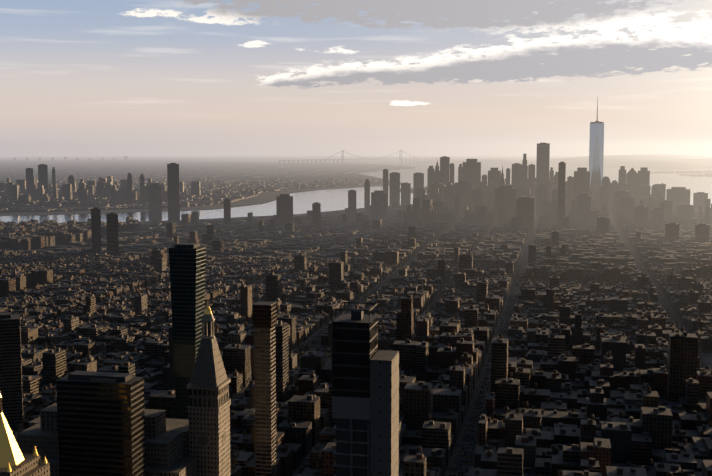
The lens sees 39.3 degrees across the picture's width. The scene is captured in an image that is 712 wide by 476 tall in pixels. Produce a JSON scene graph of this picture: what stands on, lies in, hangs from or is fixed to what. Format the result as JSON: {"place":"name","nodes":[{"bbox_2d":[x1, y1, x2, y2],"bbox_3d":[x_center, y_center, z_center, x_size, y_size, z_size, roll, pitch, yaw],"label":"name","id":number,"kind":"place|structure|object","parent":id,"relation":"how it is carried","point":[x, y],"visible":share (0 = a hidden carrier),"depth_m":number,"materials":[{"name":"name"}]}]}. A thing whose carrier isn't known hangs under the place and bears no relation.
{"place":"outdoors","nodes":[
{"label":"outdoors","id":0,"kind":"place"},
{"bbox_2d":[0,146,711,223],"bbox_3d":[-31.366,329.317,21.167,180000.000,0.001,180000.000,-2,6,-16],"label":"sea water","id":1,"kind":"structure","parent":0,"point":[332,199],"depth_m":16096.01,"materials":[{"name":"white liquid"}]},
{"bbox_2d":[279,150,439,163],"bbox_3d":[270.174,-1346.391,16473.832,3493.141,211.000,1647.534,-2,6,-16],"label":"bridges","id":2,"kind":"structure","parent":1,"relation":"on","point":[399,158],"depth_m":16217.85,"materials":[{"name":"grey metal"}]},
{"bbox_2d":[0,149,711,475],"bbox_3d":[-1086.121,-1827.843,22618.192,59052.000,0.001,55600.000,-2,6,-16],"label":"ground","id":3,"kind":"structure","parent":0,"point":[262,197],"depth_m":3270.84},
{"bbox_2d":[0,156,711,211],"bbox_3d":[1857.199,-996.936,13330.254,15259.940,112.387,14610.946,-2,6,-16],"label":"boroughs","id":4,"kind":"object","parent":3,"relation":"on","point":[213,183],"visible":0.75,"depth_m":8276.06,"materials":[{"name":"grey concrete"}]},
{"bbox_2d":[0,98,711,475],"bbox_3d":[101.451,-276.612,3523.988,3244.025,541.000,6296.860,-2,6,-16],"label":"buildings","id":5,"kind":"structure","parent":3,"relation":"on","point":[592,378],"depth_m":1463.19,"materials":[{"name":"grey concrete"}]},
{"bbox_2d":[5,162,711,389],"bbox_3d":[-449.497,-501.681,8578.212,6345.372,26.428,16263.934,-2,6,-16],"label":"trees","id":6,"kind":"object","parent":3,"relation":"on","point":[538,277],"visible":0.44,"depth_m":2296.65,"materials":[{"name":"green plant"}]},
{"bbox_2d":[28,239,711,475],"bbox_3d":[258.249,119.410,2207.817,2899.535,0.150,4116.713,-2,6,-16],"label":"street pavements","id":7,"kind":"structure","parent":3,"relation":"on","point":[707,357],"depth_m":1606.66,"materials":[{"name":"grey concrete"}]},
{"bbox_2d":[240,289,706,475],"bbox_3d":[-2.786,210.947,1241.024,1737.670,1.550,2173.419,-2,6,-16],"label":"cars","id":8,"kind":"object","parent":3,"relation":"on","point":[318,336],"visible":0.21,"depth_m":1389.22,"materials":[{"name":"grey metal"}]},
{"bbox_2d":[0,148,711,169],"bbox_3d":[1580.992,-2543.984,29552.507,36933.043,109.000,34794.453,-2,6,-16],"label":"staten island hills","id":9,"kind":"structure","parent":0,"point":[665,162],"depth_m":33759.61,"materials":[{"name":"grey"}]},
{"bbox_2d":[0,0,711,146],"label":"sky","id":10,"kind":"structure","parent":0,"point":[74,73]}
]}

